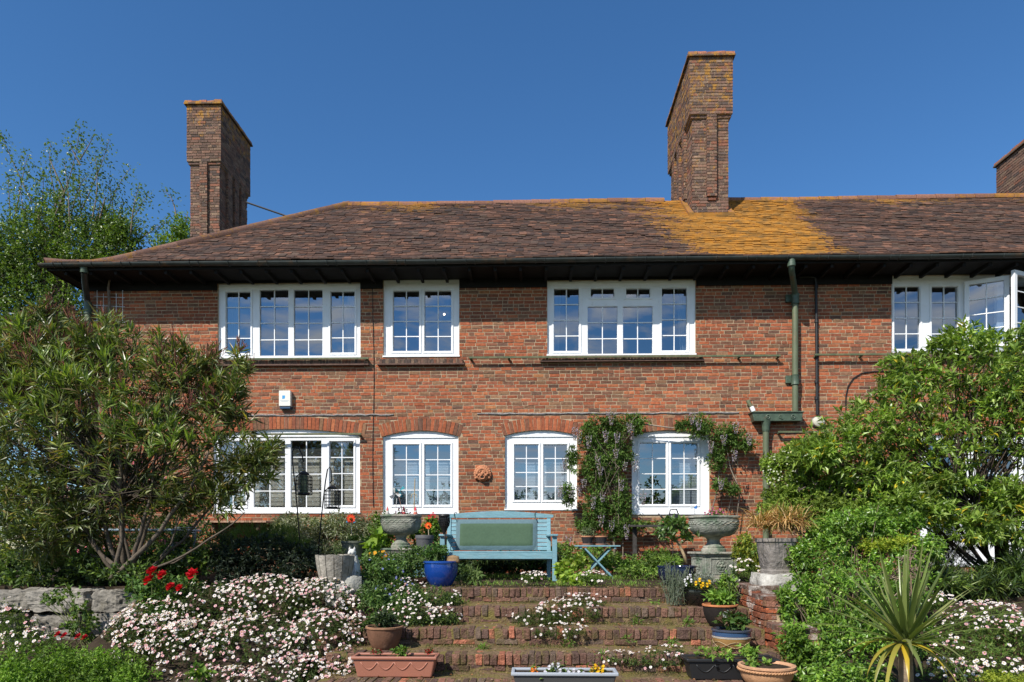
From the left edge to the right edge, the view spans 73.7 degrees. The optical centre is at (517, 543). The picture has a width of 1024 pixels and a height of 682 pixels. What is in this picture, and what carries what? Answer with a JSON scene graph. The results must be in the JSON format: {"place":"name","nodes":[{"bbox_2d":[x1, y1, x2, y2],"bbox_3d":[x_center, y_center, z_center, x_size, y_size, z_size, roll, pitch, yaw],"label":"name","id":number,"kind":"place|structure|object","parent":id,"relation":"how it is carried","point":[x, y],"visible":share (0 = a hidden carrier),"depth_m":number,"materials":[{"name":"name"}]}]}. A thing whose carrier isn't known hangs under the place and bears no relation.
{"place":"outdoors","nodes":[
{"label":"outdoors","id":0,"kind":"place"},
{"bbox_2d":[0,636,90,677],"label":"flower bed","id":1,"kind":"object","parent":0,"point":[73,644],"visible":0.07,"depth_m":7.94,"materials":[{"name":"green plant"}]},
{"bbox_2d":[0,596,65,655],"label":"daisy clump","id":2,"kind":"object","parent":1,"relation":"on","point":[6,629],"visible":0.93,"depth_m":7.93,"materials":[{"name":"white plant"}]},
{"bbox_2d":[39,582,101,647],"bbox_3d":[-5.116,0.820,7.758,0.844,0.755,0.630,0,0,1],"label":"young rose","id":3,"kind":"object","parent":1,"relation":"on","point":[77,623],"visible":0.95,"depth_m":7.84,"materials":[{"name":"green plant"}]},
{"bbox_2d":[47,573,366,681],"bbox_3d":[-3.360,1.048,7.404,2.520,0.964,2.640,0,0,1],"label":"earth bank","id":4,"kind":"structure","parent":0,"point":[181,668],"depth_m":7.14,"materials":[{"name":"white plant"}]},
{"bbox_2d":[123,565,204,626],"bbox_3d":[-4.051,0.618,7.817,1.021,0.754,0.642,0,0,1],"label":"rose bush","id":5,"kind":"object","parent":4,"relation":"on","point":[142,589],"visible":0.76,"depth_m":7.73,"materials":[{"name":"green plant"}]},
{"bbox_2d":[323,575,361,605],"bbox_3d":[-2.150,0.568,8.444,0.489,0.433,0.471,0,0,-17],"label":"boulder","id":6,"kind":"object","parent":4,"relation":"on","point":[354,581],"visible":0.41,"depth_m":8.24,"materials":[{"name":"grey stone"}]},
{"bbox_2d":[315,554,354,580],"bbox_3d":[-2.230,0.291,8.357,0.473,0.319,0.472,0,0,1],"label":"stone tub","id":7,"kind":"object","parent":6,"relation":"on","point":[332,567],"visible":0.94,"depth_m":8.17,"materials":[{"name":"stone"}]},
{"bbox_2d":[341,541,364,557],"bbox_3d":[-2.280,0.097,9.459,0.320,0.267,0.320,0,0,1],"label":"plant pot","id":8,"kind":"object","parent":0,"point":[346,545],"visible":0.72,"depth_m":9.34,"materials":[{"name":"stone"}]},
{"bbox_2d":[361,526,386,557],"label":"lime leaved plant","id":9,"kind":"object","parent":8,"relation":"in","point":[377,537],"visible":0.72,"depth_m":9.30,"materials":[{"name":"green plant"}]},
{"bbox_2d":[382,548,413,560],"bbox_3d":[-1.745,0.308,10.246,0.487,0.484,0.487,0,0,7],"label":"pedestal","id":10,"kind":"object","parent":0,"point":[392,550],"visible":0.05,"depth_m":10.03,"materials":[{"name":"stone"}]},
{"bbox_2d":[380,514,421,547],"bbox_3d":[-1.745,-0.184,10.246,0.607,0.496,0.493,0,0,1],"label":"stone urn","id":11,"kind":"object","parent":10,"relation":"on","point":[401,527],"visible":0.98,"depth_m":10.06,"materials":[{"name":"stone"}]},
{"bbox_2d":[0,553,1000,633],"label":"terrace","id":12,"kind":"structure","parent":0,"point":[213,575],"depth_m":9.20,"materials":[{"name":"stone"}]},
{"bbox_2d":[0,118,190,552],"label":"birch tree","id":13,"kind":"object","parent":12,"relation":"on","point":[23,275],"visible":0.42,"depth_m":20.02,"materials":[{"name":"green plant"}]},
{"bbox_2d":[0,542,214,588],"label":"ground cover","id":14,"kind":"object","parent":12,"relation":"on","point":[9,573],"visible":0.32,"depth_m":8.90,"materials":[{"name":"green plant"}]},
{"bbox_2d":[23,545,75,571],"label":"fern","id":15,"kind":"object","parent":14,"relation":"on","point":[58,561],"visible":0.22,"depth_m":9.06,"materials":[{"name":"green plant"}]},
{"bbox_2d":[0,290,288,581],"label":"shrub","id":16,"kind":"object","parent":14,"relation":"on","point":[47,347],"visible":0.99,"depth_m":8.40,"materials":[{"name":"green plant"}]},
{"bbox_2d":[0,479,217,563],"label":"shade shrub","id":17,"kind":"object","parent":12,"relation":"on","point":[199,534],"visible":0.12,"depth_m":11.96,"materials":[{"name":"green plant"}]},
{"bbox_2d":[60,540,218,586],"bbox_3d":[-4.887,0.234,8.643,1.971,0.592,1.159,0,0,1],"label":"under shrub","id":18,"kind":"object","parent":12,"relation":"on","point":[79,564],"visible":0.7,"depth_m":8.71,"materials":[{"name":"green plant"}]},
{"bbox_2d":[169,521,237,572],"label":"climbing plant","id":19,"kind":"object","parent":12,"relation":"on","point":[220,537],"visible":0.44,"depth_m":10.01,"materials":[{"name":"green plant"}]},
{"bbox_2d":[207,531,317,586],"bbox_3d":[-3.357,0.226,9.042,1.488,0.833,0.951,0,0,1],"label":"dark shrub","id":20,"kind":"object","parent":12,"relation":"on","point":[251,559],"visible":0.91,"depth_m":8.90,"materials":[{"name":"green plant"}]},
{"bbox_2d":[229,518,313,557],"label":"feathery plant","id":21,"kind":"object","parent":12,"relation":"on","point":[253,532],"visible":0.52,"depth_m":9.42,"materials":[{"name":"green plant"}]},
{"bbox_2d":[292,447,303,556],"bbox_3d":[-3.014,-0.512,9.376,0.171,1.641,0.018,0,0,1],"label":"feeder pole","id":22,"kind":"object","parent":12,"relation":"on","point":[294,486],"visible":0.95,"depth_m":9.37,"materials":[{"name":"black metal"}]},
{"bbox_2d":[295,463,311,494],"bbox_3d":[-2.929,-0.900,9.374,0.225,0.458,0.220,0,0,1],"label":"bird feeder","id":23,"kind":"object","parent":22,"relation":"hanging from","point":[303,483],"visible":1,"depth_m":9.33,"materials":[{"name":"black metal"}]},
{"bbox_2d":[318,467,331,554],"bbox_3d":[-2.674,-0.381,9.468,0.217,1.384,0.018,0,0,1],"label":"feeder pole","id":24,"kind":"object","parent":12,"relation":"on","point":[322,506],"visible":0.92,"depth_m":9.46,"materials":[{"name":"black metal"}]},
{"bbox_2d":[324,484,339,508],"bbox_3d":[-2.566,-0.672,9.466,0.220,0.375,0.215,0,0,1],"label":"bird feeder","id":25,"kind":"object","parent":24,"relation":"hanging from","point":[329,505],"visible":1,"depth_m":9.41,"materials":[{"name":"metal"}]},
{"bbox_2d":[267,509,390,573],"bbox_3d":[-3.136,-0.041,11.386,2.138,1.139,1.250,0,0,1],"label":"silver shrub","id":26,"kind":"object","parent":12,"relation":"on","point":[331,533],"visible":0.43,"depth_m":11.24,"materials":[{"name":"green plant"}]},
{"bbox_2d":[355,544,429,641],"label":"mixed plants","id":27,"kind":"object","parent":12,"relation":"on","point":[408,563],"visible":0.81,"depth_m":8.50,"materials":[{"name":"green plant"}]},
{"bbox_2d":[359,510,453,559],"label":"wall plants","id":28,"kind":"object","parent":12,"relation":"on","point":[389,538],"depth_m":10.78,"materials":[{"name":"green plant"}]},
{"bbox_2d":[423,560,457,586],"bbox_3d":[-0.992,0.386,8.877,0.459,0.328,0.459,0,0,1],"label":"glazed pot","id":29,"kind":"object","parent":12,"relation":"on","point":[438,573],"visible":0.86,"depth_m":8.71,"materials":[{"name":"ceramic"}]},
{"bbox_2d":[417,541,450,560],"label":"potted plant","id":30,"kind":"object","parent":29,"relation":"in","point":[437,552],"visible":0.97,"depth_m":8.84,"materials":[{"name":"green plant"}]},
{"bbox_2d":[455,564,485,585],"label":"hosta","id":31,"kind":"object","parent":12,"relation":"on","point":[477,573],"visible":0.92,"depth_m":8.92,"materials":[{"name":"green plant"}]},
{"bbox_2d":[439,511,557,580],"bbox_3d":[-0.271,0.024,10.300,1.750,1.053,0.633,0,0,1],"label":"garden bench","id":32,"kind":"object","parent":12,"relation":"on","point":[544,534],"visible":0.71,"depth_m":10.42,"materials":[{"name":"blue paint"}]},
{"bbox_2d":[454,512,536,549],"bbox_3d":[-0.335,-0.197,10.518,1.297,0.589,0.197,0,0,1],"label":"seat cushion","id":33,"kind":"object","parent":32,"relation":"attached to","point":[496,534],"visible":1,"depth_m":10.46,"materials":[{"name":"fabric"}]},
{"bbox_2d":[456,546,562,581],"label":"shade plants","id":34,"kind":"object","parent":12,"relation":"on","point":[502,566],"visible":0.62,"depth_m":11.14,"materials":[{"name":"green plant"}]},
{"bbox_2d":[37,51,1023,572],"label":"brick house","id":35,"kind":"structure","parent":12,"relation":"on","point":[467,371],"depth_m":12.87,"materials":[{"name":"brick"}]},
{"bbox_2d":[80,267,91,500],"bbox_3d":[-7.979,-2.344,12.633,0.140,5.495,0.738,0,0,-27],"label":"drainpipe","id":36,"kind":"object","parent":35,"relation":"attached to","point":[85,284],"visible":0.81,"depth_m":12.81,"materials":[{"name":"green metal"}]},
{"bbox_2d":[227,293,237,352],"bbox_3d":[-5.575,-4.236,13.300,0.284,1.346,0.070,0,0,1],"label":"curtain","id":37,"kind":"object","parent":35,"relation":"hanging from","point":[232,315],"visible":0.57,"depth_m":13.29,"materials":[{"name":"fabric"}]},
{"bbox_2d":[212,430,359,513],"bbox_3d":[-4.369,-1.369,12.966,2.823,1.594,0.150,0,0,1],"label":"window","id":38,"kind":"structure","parent":35,"relation":"in","point":[325,440],"depth_m":12.95,"materials":[{"name":"white plastic"}]},
{"bbox_2d":[221,449,352,506],"bbox_3d":[-4.473,-1.244,13.243,2.797,1.188,0.040,0,0,1],"label":"window blind","id":39,"kind":"object","parent":35,"relation":"attached to","point":[313,467],"depth_m":13.23,"materials":[{"name":"plastic"}]},
{"bbox_2d":[219,283,360,358],"bbox_3d":[-4.318,-4.215,12.964,2.741,1.414,0.150,0,0,1],"label":"window","id":40,"kind":"structure","parent":35,"relation":"in","point":[255,290],"depth_m":12.97,"materials":[{"name":"white plastic"}]},
{"bbox_2d":[342,292,354,352],"bbox_3d":[-3.238,-4.236,13.243,0.354,1.346,0.070,0,0,1],"label":"curtain","id":41,"kind":"object","parent":35,"relation":"hanging from","point":[349,312],"visible":0.52,"depth_m":13.24,"materials":[{"name":"fabric"}]},
{"bbox_2d":[382,431,458,513],"bbox_3d":[-1.821,-1.342,12.903,1.451,1.567,0.150,0,0,1],"label":"window","id":42,"kind":"structure","parent":35,"relation":"in","point":[421,438],"depth_m":12.90,"materials":[{"name":"white plastic"}]},
{"bbox_2d":[383,280,459,356],"bbox_3d":[-1.808,-4.246,12.903,1.456,1.468,0.150,0,0,1],"label":"window","id":43,"kind":"structure","parent":35,"relation":"in","point":[390,286],"depth_m":12.90,"materials":[{"name":"white plastic"}]},
{"bbox_2d":[394,462,449,504],"bbox_3d":[-1.833,-1.130,13.179,1.199,0.878,0.040,0,0,1],"label":"window blind","id":44,"kind":"object","parent":35,"relation":"attached to","point":[399,467],"depth_m":13.18,"materials":[{"name":"plastic"}]},
{"bbox_2d":[515,462,566,499],"bbox_3d":[0.471,-1.160,13.122,1.148,0.818,0.040,0,0,1],"label":"window blind","id":45,"kind":"object","parent":35,"relation":"attached to","point":[532,479],"depth_m":13.12,"materials":[{"name":"plastic"}]},
{"bbox_2d":[504,431,577,509],"bbox_3d":[0.443,-1.376,12.848,1.373,1.500,0.150,0,0,1],"label":"window","id":46,"kind":"structure","parent":35,"relation":"in","point":[540,438],"depth_m":12.84,"materials":[{"name":"white plastic"}]},
{"bbox_2d":[554,290,560,350],"bbox_3d":[0.760,-4.288,13.145,0.164,1.367,0.070,0,0,1],"label":"curtain","id":47,"kind":"object","parent":35,"relation":"hanging from","point":[557,296],"visible":0.57,"depth_m":13.14,"materials":[{"name":"fabric"}]},
{"bbox_2d":[547,280,696,355],"bbox_3d":[1.943,-4.221,12.811,2.787,1.407,0.150,0,0,1],"label":"window","id":48,"kind":"structure","parent":35,"relation":"in","point":[619,300],"depth_m":12.81,"materials":[{"name":"white plastic"}]},
{"bbox_2d":[632,431,709,514],"bbox_3d":[2.862,-1.330,12.789,1.465,1.573,0.150,0,0,1],"label":"window","id":49,"kind":"structure","parent":35,"relation":"in","point":[668,437],"depth_m":12.78,"materials":[{"name":"white plastic"}]},
{"bbox_2d":[677,289,685,349],"bbox_3d":[3.169,-4.288,13.086,0.244,1.367,0.070,0,0,1],"label":"curtain","id":50,"kind":"object","parent":35,"relation":"hanging from","point":[681,295],"visible":0.6,"depth_m":13.09,"materials":[{"name":"fabric"}]},
{"bbox_2d":[671,453,696,503],"bbox_3d":[3.223,-1.206,13.055,0.608,1.058,0.040,0,0,1],"label":"window blind","id":51,"kind":"object","parent":35,"relation":"attached to","point":[691,483],"depth_m":13.05,"materials":[{"name":"plastic"}]},
{"bbox_2d":[746,258,803,537],"bbox_3d":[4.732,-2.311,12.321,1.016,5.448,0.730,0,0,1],"label":"drainpipe","id":52,"kind":"object","parent":35,"relation":"attached to","point":[765,419],"visible":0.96,"depth_m":12.51,"materials":[{"name":"green metal"}]},
{"bbox_2d":[799,276,817,414],"bbox_3d":[5.387,-3.671,12.622,0.359,2.571,0.072,0,0,1],"label":"waste pipe","id":53,"kind":"object","parent":35,"relation":"attached to","point":[816,334],"visible":0.99,"depth_m":12.60,"materials":[{"name":"black metal"}]},
{"bbox_2d":[892,269,1023,352],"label":"window","id":54,"kind":"structure","parent":35,"relation":"in","point":[925,284],"depth_m":12.66,"materials":[{"name":"white plastic"}]},
{"bbox_2d":[920,435,1023,566],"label":"glazed door","id":55,"kind":"structure","parent":35,"relation":"in","point":[991,550],"depth_m":12.65,"materials":[{"name":"white plastic"}]},
{"bbox_2d":[455,571,662,586],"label":"grass","id":56,"kind":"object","parent":12,"relation":"on","point":[505,576],"visible":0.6,"depth_m":9.09,"materials":[{"name":"green plant"}]},
{"bbox_2d":[549,553,596,585],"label":"lime leaved plant","id":57,"kind":"object","parent":12,"relation":"on","point":[567,574],"visible":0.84,"depth_m":9.20,"materials":[{"name":"green plant"}]},
{"bbox_2d":[574,545,620,578],"bbox_3d":[1.248,0.285,10.727,0.685,0.520,0.488,0,0,1],"label":"folding table","id":58,"kind":"object","parent":12,"relation":"on","point":[599,558],"visible":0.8,"depth_m":10.51,"materials":[{"name":"blue paint"}]},
{"bbox_2d":[551,540,757,578],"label":"wall plants","id":59,"kind":"object","parent":12,"relation":"on","point":[632,567],"depth_m":10.98,"materials":[{"name":"green plant"}]},
{"bbox_2d":[557,409,761,573],"bbox_3d":[2.584,-0.970,12.487,3.736,3.083,0.540,0,0,1],"label":"wisteria","id":60,"kind":"object","parent":12,"relation":"on","point":[612,428],"visible":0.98,"depth_m":12.45,"materials":[{"name":"green plant"}]},
{"bbox_2d":[657,565,696,586],"bbox_3d":[2.068,0.417,8.852,0.509,0.266,0.509,0,0,1],"label":"glazed pot","id":61,"kind":"object","parent":12,"relation":"on","point":[681,568],"visible":0.59,"depth_m":8.67,"materials":[{"name":"ceramic"}]},
{"bbox_2d":[650,513,704,563],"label":"leaning shrub","id":62,"kind":"object","parent":61,"relation":"in","point":[671,527],"visible":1,"depth_m":8.84,"materials":[{"name":"green plant"}]},
{"bbox_2d":[687,552,740,582],"bbox_3d":[2.856,0.334,9.933,0.568,0.432,0.568,0,0,-10],"label":"pedestal","id":63,"kind":"object","parent":12,"relation":"on","point":[717,564],"visible":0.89,"depth_m":9.69,"materials":[{"name":"stone"}]},
{"bbox_2d":[688,515,739,551],"bbox_3d":[2.856,-0.144,9.933,0.700,0.520,0.560,0,0,-10],"label":"stone urn","id":64,"kind":"object","parent":63,"relation":"on","point":[711,529],"visible":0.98,"depth_m":9.72,"materials":[{"name":"stone"}]},
{"bbox_2d":[729,558,759,581],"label":"daisy tuft","id":65,"kind":"object","parent":12,"relation":"on","point":[742,570],"visible":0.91,"depth_m":9.20,"materials":[{"name":"white plant"}]},
{"bbox_2d":[730,531,760,572],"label":"spindle bush","id":66,"kind":"object","parent":12,"relation":"on","point":[746,541],"visible":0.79,"depth_m":9.44,"materials":[{"name":"green plant"}]},
{"bbox_2d":[754,438,936,538],"bbox_3d":[4.315,-0.779,9.071,2.216,1.426,1.328,0,0,23],"label":"flowering shrub","id":67,"kind":"object","parent":12,"relation":"on","point":[792,484],"visible":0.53,"depth_m":9.13,"materials":[{"name":"green plant"}]},
{"bbox_2d":[783,314,1023,569],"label":"evergreen shrub","id":68,"kind":"object","parent":12,"relation":"on","point":[990,508],"visible":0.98,"depth_m":8.63,"materials":[{"name":"green plant"}]},
{"bbox_2d":[897,529,977,570],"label":"grassy shrub","id":69,"kind":"object","parent":12,"relation":"on","point":[950,551],"visible":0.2,"depth_m":9.12,"materials":[{"name":"green plant"}]},
{"bbox_2d":[0,0,1023,548],"label":"sky","id":70,"kind":"structure","parent":0,"point":[336,101],"materials":[{"name":"blue"}]},
{"bbox_2d":[795,589,1023,681],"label":"earth bank","id":71,"kind":"structure","parent":0,"point":[1016,599],"depth_m":6.82,"materials":[{"name":"white plant"}]},
{"bbox_2d":[770,501,948,681],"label":"climber mass","id":72,"kind":"object","parent":71,"relation":"on","point":[845,530],"visible":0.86,"depth_m":7.31,"materials":[{"name":"green plant"}]},
{"bbox_2d":[856,532,917,554],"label":"golden shrub","id":73,"kind":"object","parent":72,"relation":"on","point":[886,544],"visible":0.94,"depth_m":7.73,"materials":[{"name":"green plant"}]},
{"bbox_2d":[882,545,928,601],"bbox_3d":[3.633,0.423,6.333,0.338,0.831,0.341,0,0,1],"label":"dry plume","id":74,"kind":"object","parent":71,"relation":"on","point":[912,573],"visible":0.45,"depth_m":6.31,"materials":[{"name":"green plant"}]},
{"bbox_2d":[895,542,1023,602],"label":"shade plants","id":75,"kind":"object","parent":71,"relation":"on","point":[1006,576],"visible":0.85,"depth_m":8.19,"materials":[{"name":"green plant"}]},
{"bbox_2d":[975,669,1023,681],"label":"ground cover","id":76,"kind":"object","parent":71,"relation":"on","point":[995,677],"visible":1,"depth_m":5.71,"materials":[{"name":"green plant"}]},
{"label":"brick path","id":77,"kind":"structure","parent":0,"visible":0},
{"bbox_2d":[511,667,618,681],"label":"planter trough","id":78,"kind":"object","parent":77,"relation":"on","point":[521,674],"visible":0.98,"depth_m":5.88,"materials":[{"name":"plastic"}]},
{"bbox_2d":[737,661,797,681],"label":"terracotta pot","id":79,"kind":"object","parent":77,"relation":"on","point":[778,671],"visible":0.86,"depth_m":5.98,"materials":[{"name":"ceramic"}]},
{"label":"ground","id":80,"kind":"structure","parent":0,"visible":0},
{"bbox_2d":[0,587,141,642],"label":"stone wall","id":81,"kind":"structure","parent":80,"relation":"on","point":[106,604],"depth_m":8.33,"materials":[{"name":"grey stone"}]},
{"bbox_2d":[0,640,162,681],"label":"green bush","id":82,"kind":"object","parent":80,"relation":"on","point":[15,669],"visible":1,"depth_m":6.46,"materials":[{"name":"green plant"}]},
{"bbox_2d":[148,210,190,246],"bbox_3d":[-10.784,-5.530,23.258,3.371,11.472,2.376,0,0,1],"label":"garden tree","id":83,"kind":"object","parent":80,"relation":"on","point":[180,231],"visible":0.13,"depth_m":22.92,"materials":[{"name":"green plant"}]},
{"bbox_2d":[183,660,217,681],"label":"broad leaved plant","id":84,"kind":"object","parent":80,"relation":"on","point":[200,672],"visible":1,"depth_m":6.18,"materials":[{"name":"green plant"}]},
{"bbox_2d":[316,599,363,675],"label":"flank wall","id":85,"kind":"structure","parent":80,"relation":"on","point":[326,642],"depth_m":7.22,"materials":[{"name":"brick"}]},
{"bbox_2d":[309,586,798,681],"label":"garden steps","id":86,"kind":"structure","parent":80,"relation":"on","point":[596,638],"depth_m":7.33,"materials":[{"name":"brick"}]},
{"bbox_2d":[365,624,403,649],"bbox_3d":[-1.388,0.977,7.136,0.392,0.236,0.392,0,0,1],"label":"plant pot","id":87,"kind":"object","parent":86,"relation":"on","point":[382,638],"visible":0.89,"depth_m":7.00,"materials":[{"name":"ceramic"}]},
{"bbox_2d":[370,608,397,627],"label":"potted plant","id":88,"kind":"object","parent":87,"relation":"in","point":[385,620],"visible":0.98,"depth_m":7.10,"materials":[{"name":"green plant"}]},
{"bbox_2d":[351,652,439,676],"bbox_3d":[-1.168,1.171,6.580,0.816,0.203,0.260,0,0,1],"label":"planter trough","id":89,"kind":"object","parent":86,"relation":"on","point":[367,664],"visible":0.98,"depth_m":6.48,"materials":[{"name":"ceramic"}]},
{"bbox_2d":[378,577,462,626],"bbox_3d":[-1.125,0.773,8.028,1.039,0.715,1.413,0,0,1],"label":"daisy clump","id":90,"kind":"object","parent":86,"relation":"on","point":[450,599],"visible":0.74,"depth_m":7.81,"materials":[{"name":"white plant"}]},
{"bbox_2d":[321,583,793,681],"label":"step moss","id":91,"kind":"object","parent":86,"relation":"on","point":[548,646],"visible":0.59,"depth_m":7.29,"materials":[{"name":"green plant"}]},
{"bbox_2d":[510,592,608,639],"bbox_3d":[0.497,0.814,7.759,0.946,0.480,1.258,0,0,29],"label":"daisy clump","id":92,"kind":"object","parent":86,"relation":"on","point":[550,614],"visible":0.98,"depth_m":7.64,"materials":[{"name":"white plant"}]},
{"bbox_2d":[598,644,688,669],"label":"daisy clump","id":93,"kind":"object","parent":86,"relation":"on","point":[664,661],"visible":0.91,"depth_m":6.71,"materials":[{"name":"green plant"}]},
{"bbox_2d":[659,560,692,604],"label":"lavender","id":94,"kind":"object","parent":86,"relation":"on","point":[673,592],"visible":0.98,"depth_m":8.03,"materials":[{"name":"green plant"}]},
{"bbox_2d":[682,587,718,606],"bbox_3d":[2.153,0.629,8.070,0.432,0.212,0.432,0,0,1],"label":"plant pot","id":95,"kind":"object","parent":86,"relation":"on","point":[694,597],"visible":0.48,"depth_m":7.91,"materials":[{"name":"ceramic"}]},
{"bbox_2d":[702,602,737,626],"bbox_3d":[2.246,0.792,7.567,0.388,0.247,0.387,0,0,1],"label":"plant pot","id":96,"kind":"object","parent":86,"relation":"on","point":[711,611],"visible":0.7,"depth_m":7.45,"materials":[{"name":"ceramic"}]},
{"bbox_2d":[702,588,738,604],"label":"potted plant","id":97,"kind":"object","parent":96,"relation":"in","point":[724,596],"visible":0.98,"depth_m":7.49,"materials":[{"name":"green plant"}]},
{"bbox_2d":[714,570,743,597],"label":"leafy shrub","id":98,"kind":"object","parent":86,"relation":"on","point":[727,582],"visible":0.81,"depth_m":8.10,"materials":[{"name":"green plant"}]},
{"bbox_2d":[681,654,779,679],"bbox_3d":[2.007,1.172,6.473,0.854,0.200,0.300,0,0,1],"label":"planter trough","id":99,"kind":"object","parent":86,"relation":"on","point":[698,667],"visible":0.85,"depth_m":6.36,"materials":[{"name":"plastic"}]},
{"bbox_2d":[693,644,744,661],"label":"potted plant","id":100,"kind":"object","parent":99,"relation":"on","point":[708,652],"visible":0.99,"depth_m":6.46,"materials":[{"name":"green plant"}]},
{"bbox_2d":[711,626,751,651],"bbox_3d":[2.195,0.982,6.998,0.407,0.226,0.407,0,0,1],"label":"glazed pot","id":101,"kind":"object","parent":86,"relation":"on","point":[722,637],"visible":0.86,"depth_m":6.85,"materials":[{"name":"ceramic"}]},
{"bbox_2d":[712,608,751,630],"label":"potted plant","id":102,"kind":"object","parent":101,"relation":"in","point":[735,619],"visible":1,"depth_m":6.93,"materials":[{"name":"green plant"}]},
{"bbox_2d":[734,582,820,677],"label":"retaining wall","id":103,"kind":"structure","parent":80,"relation":"on","point":[760,603],"depth_m":7.33,"materials":[{"name":"brick"}]},
{"bbox_2d":[750,572,802,590],"bbox_3d":[3.065,0.448,8.084,0.543,0.274,0.486,0,0,1],"label":"rock base","id":104,"kind":"object","parent":103,"relation":"on","point":[759,579],"visible":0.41,"depth_m":7.87,"materials":[{"name":"grey stone"}]},
{"bbox_2d":[755,538,797,573],"bbox_3d":[3.061,0.145,8.078,0.404,0.416,0.404,0,0,-7],"label":"stone planter","id":105,"kind":"object","parent":104,"relation":"on","point":[772,554],"visible":0.94,"depth_m":7.92,"materials":[{"name":"stone"}]},
{"bbox_2d":[721,497,823,537],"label":"dry grass","id":106,"kind":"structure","parent":105,"relation":"in","point":[781,517],"depth_m":8.00,"materials":[{"name":"beige plant"}]},
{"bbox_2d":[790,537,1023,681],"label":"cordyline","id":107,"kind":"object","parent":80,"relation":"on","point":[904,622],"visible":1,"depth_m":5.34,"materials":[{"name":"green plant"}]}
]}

